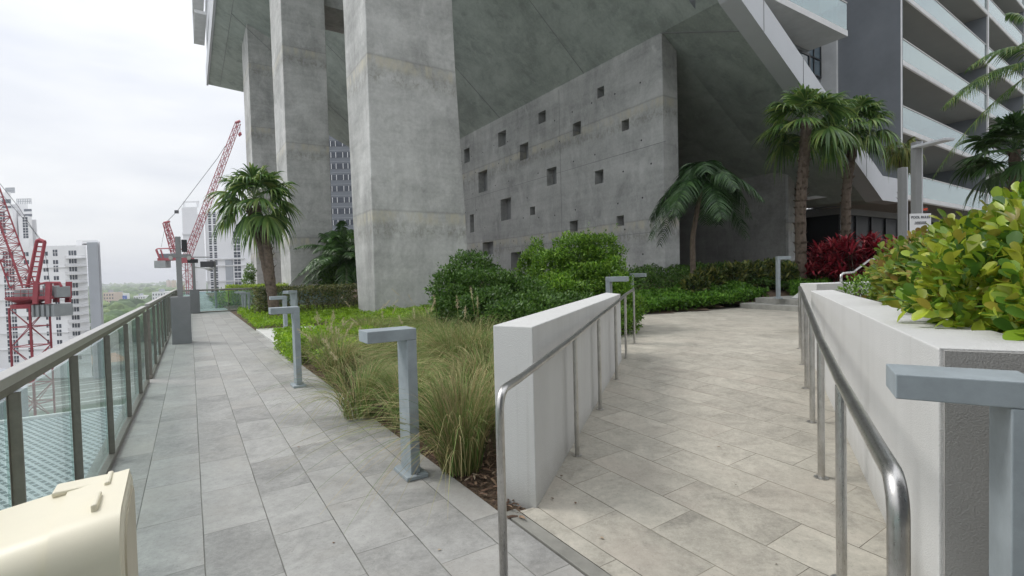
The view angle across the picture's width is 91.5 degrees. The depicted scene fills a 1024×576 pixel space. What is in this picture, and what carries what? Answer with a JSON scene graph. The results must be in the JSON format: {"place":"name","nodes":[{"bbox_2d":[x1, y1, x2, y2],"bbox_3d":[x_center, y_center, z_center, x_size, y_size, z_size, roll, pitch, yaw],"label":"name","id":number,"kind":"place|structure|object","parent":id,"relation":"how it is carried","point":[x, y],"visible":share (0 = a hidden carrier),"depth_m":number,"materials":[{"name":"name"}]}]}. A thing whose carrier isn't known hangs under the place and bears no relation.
{"place":"outdoors","nodes":[
{"label":"outdoors","id":0,"kind":"place"},
{"bbox_2d":[0,187,36,246],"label":"white tower","id":1,"kind":"structure","parent":0,"point":[27,236],"depth_m":238.91,"materials":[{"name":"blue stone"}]},
{"bbox_2d":[0,404,123,509],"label":"building","id":2,"kind":"structure","parent":0,"point":[48,452],"depth_m":22.68,"materials":[{"name":"grey paint"}]},
{"bbox_2d":[0,369,28,419],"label":"roof block","id":3,"kind":"structure","parent":2,"relation":"on","point":[24,402],"depth_m":33.22,"materials":[{"name":"grey paint"}]},
{"bbox_2d":[36,362,144,378],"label":"street","id":4,"kind":"structure","parent":0,"point":[122,366],"depth_m":212.51,"materials":[{"name":"grey asphalt"}]},
{"bbox_2d":[29,341,153,415],"bbox_3d":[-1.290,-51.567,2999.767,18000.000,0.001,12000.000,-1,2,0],"label":"city ground","id":5,"kind":"structure","parent":0,"point":[118,348],"depth_m":218.50,"materials":[{"name":"grey concrete"}]},
{"bbox_2d":[0,184,72,415],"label":"tower crane","id":6,"kind":"object","parent":5,"relation":"on","point":[33,299],"visible":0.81,"depth_m":56.14,"materials":[{"name":"red paint"}]},
{"bbox_2d":[0,240,104,378],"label":"white apartments","id":7,"kind":"structure","parent":5,"relation":"on","point":[65,264],"depth_m":188.92,"materials":[{"name":"grey paint"}]},
{"bbox_2d":[27,368,142,412],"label":"track bed","id":8,"kind":"object","parent":5,"relation":"on","point":[94,386],"visible":0.33,"depth_m":166.51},
{"bbox_2d":[29,395,125,409],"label":"rail line","id":9,"kind":"object","parent":8,"relation":"on","point":[80,402],"visible":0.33,"depth_m":150.55,"materials":[{"name":"grey paint"}]},
{"bbox_2d":[29,385,133,399],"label":"rail line","id":10,"kind":"object","parent":8,"relation":"on","point":[80,392],"visible":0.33,"depth_m":163.24,"materials":[{"name":"grey paint"}]},
{"bbox_2d":[88,281,207,351],"bbox_3d":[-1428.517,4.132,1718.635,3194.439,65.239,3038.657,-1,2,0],"label":"woodland","id":11,"kind":"object","parent":5,"relation":"on","point":[112,310],"visible":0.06,"depth_m":489.94,"materials":[{"name":"green plant"}]},
{"bbox_2d":[154,120,241,294],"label":"tower crane","id":12,"kind":"object","parent":5,"relation":"on","point":[163,261],"visible":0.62,"depth_m":193.49,"materials":[{"name":"red paint"}]},
{"bbox_2d":[182,201,250,294],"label":"white tower","id":13,"kind":"structure","parent":5,"relation":"on","point":[231,265],"depth_m":232.51,"materials":[{"name":"paint"}]},
{"bbox_2d":[184,294,611,575],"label":"podium","id":14,"kind":"object","parent":5,"relation":"on","point":[205,303],"visible":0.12,"depth_m":41.59,"materials":[{"name":"concrete"}]},
{"bbox_2d":[200,261,217,307],"bbox_3d":[-16.673,-0.066,27.498,0.790,2.810,0.200,-1,2,0],"label":"floodlight pole","id":15,"kind":"object","parent":14,"relation":"on","point":[208,264],"visible":0.85,"depth_m":27.42,"materials":[{"name":"metal"}]},
{"bbox_2d":[91,353,124,364],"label":"bare ground","id":16,"kind":"structure","parent":0,"point":[115,357],"depth_m":235.72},
{"bbox_2d":[103,290,122,302],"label":"town building","id":17,"kind":"structure","parent":0,"point":[109,296],"depth_m":620.35,"materials":[{"name":"beige concrete"}]},
{"bbox_2d":[152,289,170,304],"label":"town building","id":18,"kind":"structure","parent":0,"point":[161,292],"depth_m":560.19,"materials":[{"name":"grey paint"}]},
{"bbox_2d":[256,326,314,343],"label":"garden path","id":19,"kind":"structure","parent":0,"point":[266,333],"depth_m":12.89,"materials":[{"name":"concrete"}]},
{"bbox_2d":[269,296,287,326],"bbox_3d":[-5.376,0.679,11.558,0.390,0.981,0.280,-3,2,-33],"label":"bollard light","id":20,"kind":"object","parent":19,"relation":"on","point":[285,317],"visible":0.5,"depth_m":11.53,"materials":[{"name":"paint"}]},
{"bbox_2d":[85,308,584,575],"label":"walkway","id":21,"kind":"structure","parent":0,"point":[213,497],"depth_m":3.39,"materials":[{"name":"grey tile"}]},
{"bbox_2d":[0,468,137,575],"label":"plastic bin","id":22,"kind":"object","parent":21,"relation":"on","point":[84,527],"visible":1,"depth_m":1.09,"materials":[{"name":"beige plastic"}]},
{"bbox_2d":[0,306,149,506],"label":"glass railing","id":23,"kind":"object","parent":21,"relation":"on","point":[13,379],"visible":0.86,"depth_m":2.91,"materials":[{"name":"metal"}]},
{"bbox_2d":[145,289,176,378],"bbox_3d":[-9.999,0.692,14.593,0.064,1.110,17.250,-2,2,-33],"label":"glass railing","id":24,"kind":"object","parent":21,"relation":"on","point":[165,310],"visible":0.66,"depth_m":9.45,"materials":[{"name":"metal"}]},
{"bbox_2d":[168,236,191,344],"bbox_3d":[-7.649,0.046,11.555,0.442,2.461,0.380,-3,2,-33],"label":"light pole","id":25,"kind":"object","parent":21,"relation":"on","point":[181,318],"visible":1,"depth_m":11.44,"materials":[{"name":"grey metal"}]},
{"bbox_2d":[184,257,212,313],"bbox_3d":[-13.977,-0.139,22.347,1.114,2.520,0.360,-3,2,-33],"label":"light pole","id":26,"kind":"object","parent":21,"relation":"on","point":[195,300],"visible":0.9,"depth_m":22.15,"materials":[{"name":"grey metal"}]},
{"bbox_2d":[183,286,339,312],"bbox_3d":[-11.820,0.490,23.981,6.920,1.060,0.064,-3,2,-33],"label":"glass railing","id":27,"kind":"object","parent":21,"relation":"on","point":[228,289],"visible":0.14,"depth_m":23.01,"materials":[{"name":"metal"}]},
{"bbox_2d":[268,306,306,387],"bbox_3d":[-2.947,0.777,6.548,0.390,1.055,0.280,-3,2,-33],"label":"bollard light","id":28,"kind":"object","parent":21,"relation":"on","point":[294,311],"visible":0.98,"depth_m":6.53,"materials":[{"name":"paint"}]},
{"bbox_2d":[359,326,428,481],"bbox_3d":[-0.838,0.812,3.516,0.390,1.055,0.280,-3,2,-33],"label":"bollard light","id":29,"kind":"object","parent":21,"relation":"on","point":[404,337],"visible":0.98,"depth_m":3.50,"materials":[{"name":"paint"}]},
{"bbox_2d":[495,288,636,575],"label":"handrail","id":30,"kind":"object","parent":21,"relation":"on","point":[506,387],"visible":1,"depth_m":2.73,"materials":[{"name":"silver metal"}]},
{"bbox_2d":[329,135,353,230],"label":"slate block","id":31,"kind":"structure","parent":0,"point":[341,187],"depth_m":133.20,"materials":[{"name":"grey concrete"}]},
{"bbox_2d":[329,152,340,157],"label":"window","id":32,"kind":"structure","parent":31,"relation":"in","point":[332,154],"depth_m":132.93,"materials":[{"name":"grey glass"}]},
{"bbox_2d":[0,0,810,285],"label":"sky","id":33,"kind":"structure","parent":0,"point":[110,119],"materials":[{"name":"white"}]},
{"bbox_2d":[206,289,739,570],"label":"garden soil","id":34,"kind":"structure","parent":0,"point":[474,489],"depth_m":4.06,"materials":[{"name":"brown soil"}]},
{"bbox_2d":[208,287,251,308],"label":"round shrub","id":35,"kind":"object","parent":34,"relation":"on","point":[222,301],"visible":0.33,"depth_m":28.27,"materials":[{"name":"green plant"}]},
{"bbox_2d":[241,262,256,299],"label":"round shrub","id":36,"kind":"object","parent":34,"relation":"on","point":[249,277],"visible":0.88,"depth_m":32.86,"materials":[{"name":"green plant"}]},
{"bbox_2d":[202,162,304,319],"bbox_3d":[-8.628,-1.526,17.032,2.994,5.329,2.955,-1,2,25],"label":"fan palm","id":37,"kind":"object","parent":34,"relation":"on","point":[259,226],"visible":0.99,"depth_m":16.48,"materials":[{"name":"green plant"}]},
{"bbox_2d":[223,282,287,302],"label":"clipped hedge","id":38,"kind":"object","parent":34,"relation":"on","point":[232,296],"visible":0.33,"depth_m":26.22,"materials":[{"name":"green plant"}]},
{"bbox_2d":[283,290,297,326],"bbox_3d":[-6.416,0.603,14.510,0.280,1.055,0.390,-1,2,19],"label":"bollard light","id":39,"kind":"object","parent":34,"relation":"on","point":[293,298],"visible":0.45,"depth_m":14.57,"materials":[{"name":"paint"}]},
{"bbox_2d":[250,313,353,366],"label":"fountain grass","id":40,"kind":"object","parent":34,"relation":"on","point":[315,340],"depth_m":7.97,"materials":[{"name":"plant"}]},
{"bbox_2d":[248,282,358,315],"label":"clipped hedge","id":41,"kind":"object","parent":34,"relation":"on","point":[259,292],"visible":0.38,"depth_m":18.78,"materials":[{"name":"green plant"}]},
{"bbox_2d":[237,304,393,328],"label":"ground cover","id":42,"kind":"object","parent":34,"relation":"on","point":[257,319],"visible":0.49,"depth_m":15.68,"materials":[{"name":"green plant"}]},
{"bbox_2d":[246,311,393,383],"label":"fountain grass","id":43,"kind":"object","parent":34,"relation":"on","point":[346,357],"depth_m":6.66,"materials":[{"name":"plant"}]},
{"bbox_2d":[289,220,353,301],"bbox_3d":[-9.472,-1.392,26.790,4.619,4.346,4.394,-1,2,23],"label":"feather palm","id":44,"kind":"object","parent":34,"relation":"on","point":[326,235],"visible":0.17,"depth_m":26.40,"materials":[{"name":"green plant"}]},
{"bbox_2d":[298,226,356,302],"bbox_3d":[-7.900,-1.040,24.552,4.719,3.992,4.411,0,2,40],"label":"feather palm","id":45,"kind":"object","parent":34,"relation":"on","point":[346,249],"visible":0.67,"depth_m":23.93,"materials":[{"name":"green plant"}]},
{"bbox_2d":[311,231,356,303],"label":"leafy shrub","id":46,"kind":"object","parent":34,"relation":"on","point":[332,270],"visible":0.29,"depth_m":24.74,"materials":[{"name":"green plant"}]},
{"bbox_2d":[271,319,419,362],"bbox_3d":[-3.309,1.012,9.824,2.451,0.618,2.589,-2,2,-32],"label":"ground cover","id":47,"kind":"object","parent":34,"relation":"on","point":[284,336],"visible":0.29,"depth_m":9.33,"materials":[{"name":"green plant"}]},
{"bbox_2d":[262,327,433,430],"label":"fountain grass","id":48,"kind":"object","parent":34,"relation":"on","point":[360,396],"depth_m":4.97,"materials":[{"name":"plant"}]},
{"bbox_2d":[317,300,405,330],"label":"fountain grass","id":49,"kind":"object","parent":34,"relation":"on","point":[361,323],"depth_m":10.08,"materials":[{"name":"plant"}]},
{"bbox_2d":[312,306,421,365],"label":"fountain grass","id":50,"kind":"object","parent":34,"relation":"on","point":[379,345],"depth_m":7.75,"materials":[{"name":"plant"}]},
{"bbox_2d":[266,352,495,529],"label":"fountain grass","id":51,"kind":"object","parent":34,"relation":"on","point":[458,456],"depth_m":3.55,"materials":[{"name":"plant"}]},
{"bbox_2d":[290,304,485,370],"bbox_3d":[-1.985,0.860,12.449,5.140,0.554,10.468,-1,2,0],"label":"ground cover","id":52,"kind":"object","parent":34,"relation":"on","point":[387,309],"visible":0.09,"depth_m":9.83,"materials":[{"name":"green plant"}]},
{"bbox_2d":[311,301,467,382],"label":"fountain grass","id":53,"kind":"object","parent":34,"relation":"on","point":[390,346],"depth_m":6.41,"materials":[{"name":"plant"}]},
{"bbox_2d":[370,306,427,320],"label":"ground cover","id":54,"kind":"object","parent":34,"relation":"on","point":[388,314],"visible":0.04,"depth_m":14.78,"materials":[{"name":"green plant"}]},
{"bbox_2d":[306,353,494,446],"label":"fountain grass","id":55,"kind":"object","parent":34,"relation":"on","point":[394,386],"depth_m":4.63,"materials":[{"name":"plant"}]},
{"bbox_2d":[369,293,440,327],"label":"fountain grass","id":56,"kind":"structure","parent":34,"relation":"on","point":[412,318],"depth_m":10.31,"materials":[{"name":"plant"}]},
{"bbox_2d":[322,296,495,450],"bbox_3d":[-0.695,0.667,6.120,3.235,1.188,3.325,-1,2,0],"label":"fountain grass","id":57,"kind":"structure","parent":34,"relation":"on","point":[445,344],"depth_m":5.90,"materials":[{"name":"plant"}]},
{"bbox_2d":[306,361,524,518],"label":"bark chips","id":58,"kind":"object","parent":34,"relation":"on","point":[486,476],"visible":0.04,"depth_m":3.74,"materials":[{"name":"brown wood"}]},
{"bbox_2d":[366,294,485,354],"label":"fountain grass","id":59,"kind":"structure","parent":34,"relation":"on","point":[433,329],"depth_m":8.01,"materials":[{"name":"plant"}]},
{"bbox_2d":[353,286,513,381],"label":"fountain grass","id":60,"kind":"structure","parent":34,"relation":"on","point":[487,331],"depth_m":6.25,"materials":[{"name":"plant"}]},
{"bbox_2d":[398,283,486,334],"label":"fountain grass","id":61,"kind":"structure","parent":34,"relation":"on","point":[438,321],"depth_m":9.09,"materials":[{"name":"plant"}]},
{"bbox_2d":[420,248,555,330],"bbox_3d":[-0.552,0.148,9.195,2.666,1.860,2.070,0,2,37],"label":"leafy shrub","id":62,"kind":"object","parent":34,"relation":"on","point":[459,281],"visible":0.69,"depth_m":8.91,"materials":[{"name":"green plant"}]},
{"bbox_2d":[474,277,594,331],"bbox_3d":[0.509,0.447,8.479,2.502,1.260,1.509,-3,2,-43],"label":"leafy shrub","id":63,"kind":"object","parent":34,"relation":"on","point":[524,307],"visible":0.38,"depth_m":8.04,"materials":[{"name":"green plant"}]},
{"bbox_2d":[513,220,630,302],"bbox_3d":[1.235,-0.180,10.372,2.462,2.356,2.213,-1,2,0],"label":"leafy shrub","id":64,"kind":"object","parent":34,"relation":"on","point":[593,265],"visible":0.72,"depth_m":10.14,"materials":[{"name":"green plant"}]},
{"bbox_2d":[192,0,1023,313],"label":"apartment building","id":65,"kind":"structure","parent":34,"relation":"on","point":[500,132],"depth_m":24.95,"materials":[{"name":"concrete"}]},
{"bbox_2d":[797,49,809,67],"bbox_3d":[12.136,-8.934,21.337,2.250,2.550,0.090,-3,2,-33],"label":"window","id":66,"kind":"structure","parent":65,"relation":"in","point":[806,56],"depth_m":21.73,"materials":[{"name":"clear glass"}]},
{"bbox_2d":[809,47,821,78],"bbox_3d":[15.656,-12.283,25.946,1.500,2.500,0.090,-3,2,-33],"label":"window","id":67,"kind":"structure","parent":65,"relation":"in","point":[815,54],"depth_m":26.12,"materials":[{"name":"grey glass"}]},
{"bbox_2d":[605,276,628,292],"bbox_3d":[1.729,0.340,8.271,0.390,1.055,0.280,-1,2,22],"label":"bollard light","id":68,"kind":"object","parent":34,"relation":"on","point":[609,280],"visible":0.48,"depth_m":8.20,"materials":[{"name":"paint"}]},
{"bbox_2d":[601,263,649,335],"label":"leafy shrub","id":69,"kind":"object","parent":34,"relation":"on","point":[639,312],"visible":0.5,"depth_m":9.54,"materials":[{"name":"green plant"}]},
{"bbox_2d":[604,275,790,312],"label":"bed soil","id":70,"kind":"structure","parent":0,"point":[772,293],"depth_m":15.21,"materials":[{"name":"brown soil"}]},
{"bbox_2d":[678,266,713,291],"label":"mottled shrub","id":71,"kind":"object","parent":70,"relation":"on","point":[696,281],"visible":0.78,"depth_m":15.44,"materials":[{"name":"green plant"}]},
{"bbox_2d":[635,280,770,312],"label":"ground cover","id":72,"kind":"object","parent":70,"relation":"on","point":[729,291],"visible":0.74,"depth_m":14.87,"materials":[{"name":"green plant"}]},
{"bbox_2d":[647,160,764,287],"bbox_3d":[6.011,-1.795,16.021,3.517,4.397,3.142,-1,2,0],"label":"feather palm","id":73,"kind":"object","parent":70,"relation":"on","point":[711,180],"visible":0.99,"depth_m":15.48,"materials":[{"name":"green plant"}]},
{"bbox_2d":[697,263,726,284],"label":"mottled shrub","id":74,"kind":"object","parent":70,"relation":"on","point":[719,279],"visible":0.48,"depth_m":16.58,"materials":[{"name":"green plant"}]},
{"bbox_2d":[625,260,817,291],"bbox_3d":[8.039,-0.473,19.893,12.510,1.367,7.308,-2,2,-16],"label":"ground cover","id":75,"kind":"object","parent":70,"relation":"on","point":[659,277],"visible":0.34,"depth_m":18.17,"materials":[{"name":"green plant"}]},
{"bbox_2d":[716,259,752,284],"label":"mottled shrub","id":76,"kind":"object","parent":70,"relation":"on","point":[734,271],"visible":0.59,"depth_m":17.26,"materials":[{"name":"green plant"}]},
{"bbox_2d":[741,259,771,287],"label":"mottled shrub","id":77,"kind":"object","parent":70,"relation":"on","point":[761,269],"visible":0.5,"depth_m":17.76,"materials":[{"name":"green plant"}]},
{"bbox_2d":[756,257,781,284],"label":"mottled shrub","id":78,"kind":"object","parent":70,"relation":"on","point":[770,262],"visible":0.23,"depth_m":18.40,"materials":[{"name":"green plant"}]},
{"bbox_2d":[768,260,801,290],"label":"mottled shrub","id":79,"kind":"object","parent":70,"relation":"on","point":[789,271],"visible":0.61,"depth_m":17.24,"materials":[{"name":"green plant"}]},
{"bbox_2d":[752,83,861,278],"bbox_3d":[10.224,-3.504,17.233,3.520,7.317,3.316,-1,2,0],"label":"fan palm","id":80,"kind":"object","parent":70,"relation":"on","point":[802,100],"visible":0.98,"depth_m":17.27,"materials":[{"name":"green plant"}]},
{"bbox_2d":[788,275,835,295],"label":"ground cover","id":81,"kind":"object","parent":70,"relation":"on","point":[793,287],"visible":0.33,"depth_m":16.52,"materials":[{"name":"green plant"}]},
{"bbox_2d":[804,239,836,281],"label":"crimson plant","id":82,"kind":"object","parent":70,"relation":"on","point":[810,266],"visible":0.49,"depth_m":17.34,"materials":[{"name":"red plant"}]},
{"bbox_2d":[808,232,860,281],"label":"crimson plant","id":83,"kind":"object","parent":70,"relation":"on","point":[833,246],"visible":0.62,"depth_m":16.96,"materials":[{"name":"red plant"}]},
{"bbox_2d":[822,230,886,281],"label":"crimson plant","id":84,"kind":"object","parent":70,"relation":"on","point":[851,246],"visible":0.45,"depth_m":16.55,"materials":[{"name":"red plant"}]},
{"bbox_2d":[814,94,903,238],"bbox_3d":[13.408,-3.818,19.478,2.767,7.195,3.315,-1,2,0],"label":"fan palm","id":85,"kind":"object","parent":70,"relation":"on","point":[868,109],"visible":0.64,"depth_m":18.90,"materials":[{"name":"green plant"}]},
{"bbox_2d":[844,235,897,278],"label":"crimson plant","id":86,"kind":"object","parent":70,"relation":"on","point":[864,259],"visible":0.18,"depth_m":16.28,"materials":[{"name":"red plant"}]},
{"bbox_2d":[880,136,926,203],"bbox_3d":[15.925,-3.332,20.428,1.539,5.521,1.648,-1,2,0],"label":"fan palm","id":87,"kind":"object","parent":70,"relation":"on","point":[901,158],"visible":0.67,"depth_m":20.11,"materials":[{"name":"green plant"}]},
{"bbox_2d":[947,110,1023,211],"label":"fan palm","id":88,"kind":"object","parent":70,"relation":"on","point":[1000,132],"visible":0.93,"depth_m":13.89,"materials":[{"name":"green plant"}]},
{"bbox_2d":[521,306,886,575],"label":"plaza","id":89,"kind":"structure","parent":0,"point":[651,477],"depth_m":3.44,"materials":[{"name":"beige tile"}]},
{"bbox_2d":[493,293,621,508],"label":"wall","id":90,"kind":"structure","parent":89,"relation":"on","point":[539,422],"depth_m":3.26,"materials":[{"name":"white paint"}]},
{"bbox_2d":[630,273,646,288],"bbox_3d":[2.752,0.206,10.969,0.390,1.055,0.280,-1,2,22],"label":"bollard light","id":91,"kind":"object","parent":89,"relation":"on","point":[639,275],"visible":0.27,"depth_m":10.86,"materials":[{"name":"paint"}]},
{"bbox_2d":[740,295,797,311],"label":"steps","id":92,"kind":"structure","parent":89,"relation":"on","point":[787,303],"depth_m":14.20,"materials":[{"name":"concrete"}]},
{"bbox_2d":[774,256,790,298],"bbox_3d":[7.575,-0.296,13.977,0.390,1.182,0.280,-1,2,13],"label":"bollard light","id":93,"kind":"object","parent":92,"relation":"on","point":[778,281],"visible":1,"depth_m":13.91,"materials":[{"name":"paint"}]},
{"bbox_2d":[800,281,871,306],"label":"wall","id":94,"kind":"structure","parent":89,"relation":"on","point":[807,288],"depth_m":8.82,"materials":[{"name":"white paint"}]},
{"bbox_2d":[840,258,875,281],"bbox_3d":[7.035,-0.407,9.879,2.423,0.515,0.131,-3,2,-33],"label":"step handrail","id":95,"kind":"object","parent":94,"relation":"on","point":[857,268],"visible":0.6,"depth_m":9.48,"materials":[{"name":"silver metal"}]},
{"bbox_2d":[797,286,910,575],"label":"handrail","id":96,"kind":"object","parent":89,"relation":"on","point":[898,536],"visible":1,"depth_m":2.20,"materials":[{"name":"silver metal"}]},
{"bbox_2d":[811,290,1023,575],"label":"planter wall","id":97,"kind":"structure","parent":89,"relation":"on","point":[940,451],"depth_m":2.08,"materials":[{"name":"white paint"}]},
{"bbox_2d":[836,271,884,299],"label":"trailing weed","id":98,"kind":"object","parent":97,"relation":"on","point":[858,289],"visible":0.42,"depth_m":6.17,"materials":[{"name":"green plant"}]},
{"bbox_2d":[860,227,931,301],"bbox_3d":[4.364,-0.143,4.715,1.942,0.871,1.309,-1,2,0],"label":"hedge bush","id":99,"kind":"object","parent":97,"relation":"on","point":[874,276],"visible":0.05,"depth_m":4.93,"materials":[{"name":"green plant"}]},
{"bbox_2d":[866,217,962,306],"bbox_3d":[3.729,-0.116,3.821,1.711,0.897,1.328,-1,2,0],"label":"hedge bush","id":100,"kind":"object","parent":97,"relation":"on","point":[889,267],"visible":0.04,"depth_m":3.97,"materials":[{"name":"green plant"}]},
{"bbox_2d":[879,196,1023,340],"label":"hedge bush","id":101,"kind":"object","parent":97,"relation":"on","point":[991,260],"visible":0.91,"depth_m":2.41,"materials":[{"name":"green plant"}]},
{"bbox_2d":[893,181,1023,320],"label":"hedge bush","id":102,"kind":"object","parent":97,"relation":"on","point":[945,227],"visible":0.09,"depth_m":3.07,"materials":[{"name":"green plant"}]},
{"bbox_2d":[911,138,954,213],"bbox_3d":[9.730,-1.617,11.609,0.260,3.712,0.897,-2,2,-8],"label":"lamp post","id":103,"kind":"object","parent":89,"relation":"on","point":[917,147],"visible":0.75,"depth_m":11.86,"materials":[{"name":"metal"}]},
{"bbox_2d":[910,213,930,233],"bbox_3d":[9.156,-0.650,11.211,0.470,2.032,0.063,-1,2,0],"label":"rules sign","id":104,"kind":"object","parent":103,"relation":"attached to","point":[918,220],"visible":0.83,"depth_m":11.16,"materials":[{"name":"white"}]},
{"bbox_2d":[886,364,1023,575],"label":"bollard light","id":105,"kind":"object","parent":89,"relation":"on","point":[1000,393],"visible":1,"depth_m":1.54,"materials":[{"name":"paint"}]},
{"bbox_2d":[897,167,907,238],"bbox_3d":[9.838,-1.406,12.572,0.150,3.228,0.150,-1,2,0],"label":"lamp post","id":106,"kind":"object","parent":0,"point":[902,184],"visible":0.56,"depth_m":12.49,"materials":[{"name":"metal"}]},
{"bbox_2d":[932,12,1023,181],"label":"feather palm","id":107,"kind":"object","parent":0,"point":[999,72],"visible":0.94,"depth_m":12.85,"materials":[{"name":"green plant"}]},
{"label":"drain channel","id":108,"kind":"structure","parent":0,"visible":0},
{"bbox_2d":[507,509,610,575],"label":"drain strip","id":109,"kind":"object","parent":108,"relation":"on","point":[569,555],"visible":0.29,"depth_m":2.58,"materials":[{"name":"metal"}]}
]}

